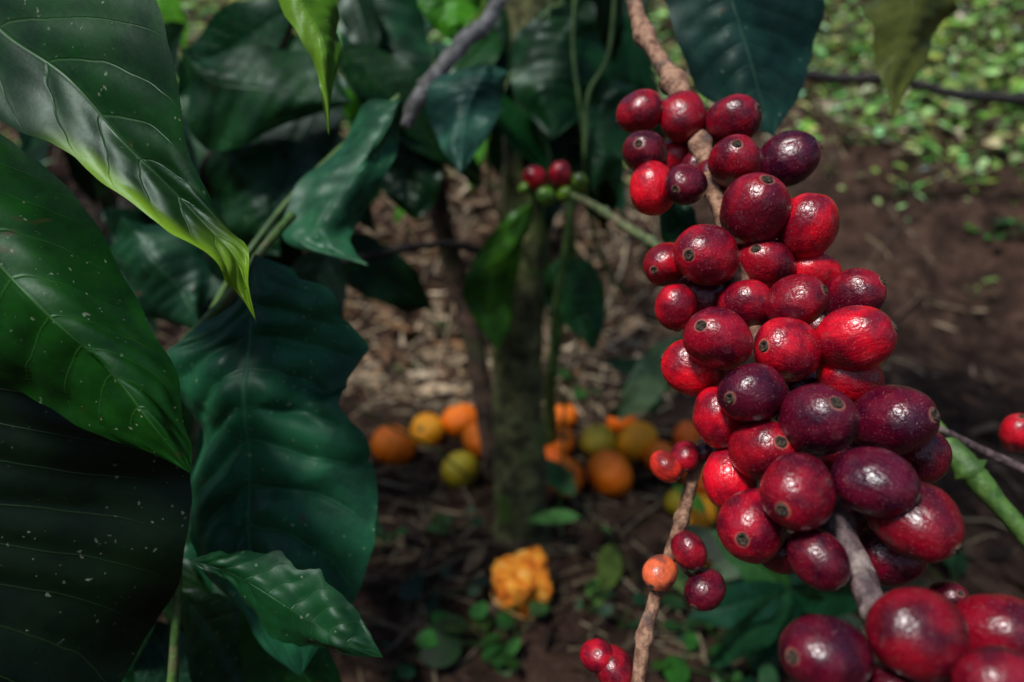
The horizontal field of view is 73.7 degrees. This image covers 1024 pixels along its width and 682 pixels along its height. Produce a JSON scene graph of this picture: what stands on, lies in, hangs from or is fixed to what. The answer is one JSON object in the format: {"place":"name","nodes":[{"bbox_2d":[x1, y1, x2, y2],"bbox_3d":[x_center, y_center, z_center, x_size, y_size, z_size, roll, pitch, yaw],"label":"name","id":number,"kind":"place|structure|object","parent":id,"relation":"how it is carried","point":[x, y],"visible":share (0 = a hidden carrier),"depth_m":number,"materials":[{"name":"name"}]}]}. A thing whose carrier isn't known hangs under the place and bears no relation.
{"place":"outdoors","nodes":[
{"label":"outdoors","id":0,"kind":"place"},
{"bbox_2d":[0,0,1023,681],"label":"ground","id":1,"kind":"structure","parent":0,"point":[960,258],"depth_m":1.44,"materials":[{"name":"soil"}]},
{"bbox_2d":[0,0,460,681],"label":"coffee plant","id":2,"kind":"object","parent":1,"relation":"on","point":[234,168],"visible":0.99,"depth_m":0.22,"materials":[{"name":"green plant"}]},
{"bbox_2d":[371,528,407,553],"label":"weed plant","id":3,"kind":"object","parent":1,"relation":"on","point":[389,536],"visible":0.85,"depth_m":0.80,"materials":[{"name":"green plant"}]},
{"bbox_2d":[371,425,414,465],"bbox_3d":[-0.174,0.152,1.003,0.066,0.066,0.057,8,49,22],"label":"tangerine","id":4,"kind":"object","parent":1,"relation":"on","point":[390,446],"visible":0.84,"depth_m":0.98,"materials":[{"name":"orange food"}]},
{"bbox_2d":[390,361,421,375],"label":"weed plant","id":5,"kind":"object","parent":1,"relation":"on","point":[415,363],"visible":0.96,"depth_m":1.29,"materials":[{"name":"green plant"}]},
{"bbox_2d":[382,625,437,681],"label":"weed plant","id":6,"kind":"object","parent":1,"relation":"on","point":[405,670],"visible":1,"depth_m":0.61,"materials":[{"name":"green plant"}]},
{"bbox_2d":[156,0,667,551],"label":"coffee tree","id":7,"kind":"object","parent":1,"relation":"on","point":[522,98],"visible":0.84,"depth_m":0.64,"materials":[{"name":"green plant"}]},
{"bbox_2d":[616,0,1023,681],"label":"coffee branch","id":8,"kind":"object","parent":7,"relation":"attached to","point":[844,458],"visible":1,"depth_m":0.17,"materials":[{"name":"red plant"}]},
{"bbox_2d":[580,438,725,681],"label":"coffee twig","id":9,"kind":"object","parent":8,"relation":"attached to","point":[603,660],"visible":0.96,"depth_m":0.20,"materials":[{"name":"red plant"}]},
{"bbox_2d":[862,0,956,117],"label":"leaf","id":10,"kind":"object","parent":8,"relation":"hanging from","point":[904,31],"visible":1,"depth_m":0.33,"materials":[{"name":"green plant"}]},
{"bbox_2d":[938,413,1023,548],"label":"green coffee shoot","id":11,"kind":"object","parent":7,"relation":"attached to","point":[970,472],"visible":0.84,"depth_m":0.24,"materials":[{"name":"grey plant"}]},
{"bbox_2d":[410,413,443,446],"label":"tangerine","id":12,"kind":"object","parent":1,"relation":"on","point":[427,428],"visible":0.93,"depth_m":1.03,"materials":[{"name":"orange food"}]},
{"bbox_2d":[426,321,448,335],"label":"weed plant","id":13,"kind":"object","parent":1,"relation":"on","point":[440,322],"visible":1,"depth_m":1.41,"materials":[{"name":"green plant"}]},
{"bbox_2d":[397,566,491,615],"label":"weed plant","id":14,"kind":"object","parent":1,"relation":"on","point":[409,591],"visible":0.99,"depth_m":0.70,"materials":[{"name":"green plant"}]},
{"bbox_2d":[427,506,482,533],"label":"weed plant","id":15,"kind":"object","parent":1,"relation":"on","point":[445,520],"visible":1,"depth_m":0.83,"materials":[{"name":"green plant"}]},
{"bbox_2d":[441,403,476,437],"bbox_3d":[-0.081,0.124,1.074,0.064,0.054,0.063,-14,0,-34],"label":"tangerine","id":16,"kind":"object","parent":1,"relation":"on","point":[457,419],"visible":0.75,"depth_m":1.05,"materials":[{"name":"orange food"}]},
{"bbox_2d":[441,451,478,487],"bbox_3d":[-0.072,0.176,0.938,0.054,0.052,0.045,-11,28,-28],"label":"tangerine","id":17,"kind":"object","parent":1,"relation":"on","point":[466,463],"visible":0.89,"depth_m":0.92,"materials":[{"name":"yellow food"}]},
{"bbox_2d":[462,422,482,458],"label":"tangerine","id":18,"kind":"object","parent":1,"relation":"on","point":[471,440],"visible":0.45,"depth_m":0.98,"materials":[{"name":"orange food"}]},
{"bbox_2d":[415,600,547,676],"bbox_3d":[-0.028,0.279,0.650,0.109,0.034,0.098,5,21,14],"label":"weed plant","id":19,"kind":"object","parent":1,"relation":"on","point":[441,647],"visible":0.94,"depth_m":0.64,"materials":[{"name":"green plant"}]},
{"bbox_2d":[1,0,1023,681],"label":"leaf litter","id":20,"kind":"object","parent":1,"relation":"on","point":[479,550],"visible":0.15,"depth_m":1.24,"materials":[{"name":"brown plant"}]},
{"bbox_2d":[1,0,1023,681],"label":"dry straw","id":21,"kind":"object","parent":1,"relation":"on","point":[569,504],"visible":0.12,"depth_m":0.96,"materials":[{"name":"brown plant"}]},
{"bbox_2d":[3,0,1023,303],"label":"undergrowth","id":22,"kind":"object","parent":1,"relation":"on","point":[973,80],"visible":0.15,"depth_m":1.97,"materials":[{"name":"green plant"}]},
{"bbox_2d":[480,605,550,673],"bbox_3d":[-0.002,0.280,0.654,0.044,0.028,0.100,10,22,27],"label":"weed plant","id":23,"kind":"object","parent":1,"relation":"on","point":[495,647],"visible":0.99,"depth_m":0.63,"materials":[{"name":"green plant"}]},
{"bbox_2d":[491,546,553,619],"bbox_3d":[0.010,0.249,0.706,0.064,0.058,0.065,0,20,0],"label":"broken tangerine","id":24,"kind":"object","parent":1,"relation":"on","point":[521,580],"visible":0.97,"depth_m":0.69,"materials":[{"name":"orange food"}]},
{"bbox_2d":[545,446,566,459],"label":"tangerine","id":25,"kind":"object","parent":1,"relation":"on","point":[553,453],"visible":0.36,"depth_m":0.94,"materials":[{"name":"orange food"}]},
{"bbox_2d":[550,426,574,455],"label":"tangerine","id":26,"kind":"object","parent":1,"relation":"on","point":[569,444],"visible":0.55,"depth_m":0.98,"materials":[{"name":"orange food"}]},
{"bbox_2d":[547,457,583,497],"bbox_3d":[0.071,0.182,0.914,0.054,0.054,0.046,-11,-17,-28],"label":"tangerine","id":27,"kind":"object","parent":1,"relation":"on","point":[573,467],"visible":0.44,"depth_m":0.90,"materials":[{"name":"orange food"}]},
{"bbox_2d":[556,404,577,428],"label":"tangerine","id":28,"kind":"object","parent":1,"relation":"on","point":[571,415],"visible":0.47,"depth_m":1.07,"materials":[{"name":"orange food"}]},
{"bbox_2d":[526,459,621,606],"bbox_3d":[0.071,0.221,0.802,0.094,0.079,0.222,-9,22,-24],"label":"weed plant","id":29,"kind":"object","parent":1,"relation":"on","point":[609,567],"visible":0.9,"depth_m":0.80,"materials":[{"name":"green plant"}]},
{"bbox_2d":[558,369,603,397],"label":"weed plant","id":30,"kind":"object","parent":1,"relation":"on","point":[579,392],"visible":0.97,"depth_m":1.21,"materials":[{"name":"green plant"}]},
{"bbox_2d":[575,579,614,615],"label":"weed plant","id":31,"kind":"object","parent":1,"relation":"on","point":[591,583],"visible":1,"depth_m":0.70,"materials":[{"name":"green plant"}]},
{"bbox_2d":[579,425,616,457],"bbox_3d":[0.126,0.147,0.997,0.055,0.048,0.057,2,19,28],"label":"tangerine","id":32,"kind":"object","parent":1,"relation":"on","point":[594,439],"visible":0.72,"depth_m":0.98,"materials":[{"name":"food"}]},
{"bbox_2d":[587,449,632,496],"bbox_3d":[0.132,0.176,0.913,0.057,0.067,0.067,-28,28,-16],"label":"tangerine","id":33,"kind":"object","parent":1,"relation":"on","point":[609,472],"visible":1,"depth_m":0.89,"materials":[{"name":"orange food"}]},
{"bbox_2d":[606,415,636,434],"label":"tangerine","id":34,"kind":"object","parent":1,"relation":"on","point":[614,425],"visible":0.38,"depth_m":1.04,"materials":[{"name":"orange food"}]},
{"bbox_2d":[618,379,627,387],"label":"weed plant","id":35,"kind":"object","parent":1,"relation":"on","point":[622,384],"visible":0.16,"depth_m":1.23,"materials":[{"name":"green plant"}]},
{"bbox_2d":[596,592,657,631],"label":"weed plant","id":36,"kind":"object","parent":1,"relation":"on","point":[640,598],"visible":0.71,"depth_m":0.67,"materials":[{"name":"green plant"}]},
{"bbox_2d":[617,421,657,461],"bbox_3d":[0.180,0.145,0.992,0.054,0.063,0.064,47,37,12],"label":"tangerine","id":37,"kind":"object","parent":1,"relation":"on","point":[634,439],"visible":0.82,"depth_m":0.97,"materials":[{"name":"food"}]},
{"bbox_2d":[605,335,682,422],"bbox_3d":[0.166,0.077,0.892,0.099,0.257,0.214,0,20,0],"label":"coffee seedling","id":38,"kind":"object","parent":1,"relation":"on","point":[647,385],"visible":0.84,"depth_m":0.78,"materials":[{"name":"green plant"}]},
{"bbox_2d":[643,440,671,470],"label":"tangerine","id":39,"kind":"object","parent":1,"relation":"on","point":[651,448],"visible":0.5,"depth_m":0.95,"materials":[{"name":"orange food"}]},
{"bbox_2d":[591,525,740,592],"bbox_3d":[0.162,0.238,0.737,0.199,0.059,0.051,13,24,32],"label":"weed plant","id":40,"kind":"object","parent":1,"relation":"on","point":[726,568],"visible":0.5,"depth_m":0.71,"materials":[{"name":"green plant"}]},
{"bbox_2d":[664,489,680,514],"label":"tangerine","id":41,"kind":"object","parent":1,"relation":"on","point":[672,500],"visible":0.33,"depth_m":0.86,"materials":[{"name":"yellow food"}]},
{"bbox_2d":[673,421,700,443],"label":"tangerine","id":42,"kind":"object","parent":1,"relation":"on","point":[685,430],"visible":0.53,"depth_m":1.01,"materials":[{"name":"orange food"}]},
{"bbox_2d":[668,609,712,651],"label":"weed plant","id":43,"kind":"object","parent":1,"relation":"on","point":[680,636],"visible":0.25,"depth_m":0.67,"materials":[{"name":"green plant"}]},
{"bbox_2d":[674,485,714,580],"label":"weed plant","id":44,"kind":"object","parent":1,"relation":"on","point":[699,504],"visible":0.16,"depth_m":0.79,"materials":[{"name":"green plant"}]},
{"bbox_2d":[683,462,707,496],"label":"tangerine","id":45,"kind":"object","parent":1,"relation":"on","point":[700,488],"visible":0.12,"depth_m":0.88,"materials":[{"name":"orange food"}]},
{"bbox_2d":[648,631,743,681],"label":"weed plant","id":46,"kind":"object","parent":1,"relation":"on","point":[675,669],"visible":0.84,"depth_m":0.61,"materials":[{"name":"green plant"}]},
{"bbox_2d":[689,494,716,527],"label":"tangerine","id":47,"kind":"object","parent":1,"relation":"on","point":[699,518],"visible":0.41,"depth_m":0.83,"materials":[{"name":"yellow food"}]},
{"bbox_2d":[705,559,714,566],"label":"tangerine","id":48,"kind":"object","parent":1,"relation":"on","point":[708,564],"visible":0.02,"depth_m":0.77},
{"bbox_2d":[661,578,779,674],"bbox_3d":[0.205,0.281,0.681,0.124,0.036,0.102,10,22,25],"label":"weed plant","id":49,"kind":"object","parent":1,"relation":"on","point":[676,602],"visible":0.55,"depth_m":0.67,"materials":[{"name":"green plant"}]},
{"bbox_2d":[736,577,745,581],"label":"weed plant","id":50,"kind":"object","parent":1,"relation":"on","point":[740,579],"visible":0.01,"depth_m":0.72,"materials":[{"name":"green plant"}]},
{"bbox_2d":[743,651,778,681],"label":"weed plant","id":51,"kind":"object","parent":1,"relation":"on","point":[767,672],"visible":0.24,"depth_m":0.57,"materials":[{"name":"green plant"}]},
{"bbox_2d":[678,523,863,627],"bbox_3d":[0.255,0.256,0.706,0.132,0.069,0.196,-16,26,-38],"label":"weed plant","id":52,"kind":"object","parent":1,"relation":"on","point":[715,554],"visible":0.11,"depth_m":0.74,"materials":[{"name":"green plant"}]},
{"bbox_2d":[685,529,857,668],"bbox_3d":[0.225,0.242,0.590,0.166,0.184,0.081,-12,23,-29],"label":"coffee seedling","id":53,"kind":"object","parent":1,"relation":"on","point":[760,609],"visible":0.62,"depth_m":0.55,"materials":[{"name":"green plant"}]},
{"bbox_2d":[851,578,929,627],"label":"weed plant","id":54,"kind":"object","parent":1,"relation":"on","point":[920,581],"visible":0.12,"depth_m":0.69,"materials":[{"name":"green plant"}]},
{"bbox_2d":[871,197,944,261],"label":"ground twig","id":55,"kind":"object","parent":1,"relation":"on","point":[890,237],"visible":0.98,"depth_m":1.61,"materials":[{"name":"brown wood"}]},
{"bbox_2d":[895,253,932,317],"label":"ground twig","id":56,"kind":"object","parent":1,"relation":"on","point":[899,314],"visible":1,"depth_m":1.47,"materials":[{"name":"brown wood"}]},
{"bbox_2d":[806,68,1023,107],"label":"fallen branch","id":57,"kind":"object","parent":1,"relation":"on","point":[979,96],"visible":0.77,"depth_m":1.49,"materials":[{"name":"black wood"}]},
{"bbox_2d":[915,187,938,198],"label":"weed plant","id":58,"kind":"object","parent":1,"relation":"on","point":[931,195],"visible":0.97,"depth_m":1.67,"materials":[{"name":"green plant"}]},
{"bbox_2d":[925,549,967,586],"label":"weed plant","id":59,"kind":"object","parent":1,"relation":"on","point":[958,564],"visible":0.12,"depth_m":0.75,"materials":[{"name":"green plant"}]},
{"bbox_2d":[921,292,1008,332],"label":"ground twig","id":60,"kind":"object","parent":1,"relation":"on","point":[951,305],"visible":1,"depth_m":1.45,"materials":[{"name":"brown wood"}]},
{"bbox_2d":[965,224,1023,239],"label":"weed plant","id":61,"kind":"object","parent":1,"relation":"on","point":[1021,229],"visible":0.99,"depth_m":1.55,"materials":[{"name":"green plant"}]},
{"bbox_2d":[994,218,1023,229],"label":"weed plant","id":62,"kind":"object","parent":1,"relation":"on","point":[1004,221],"visible":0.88,"depth_m":1.57,"materials":[{"name":"green plant"}]}
]}

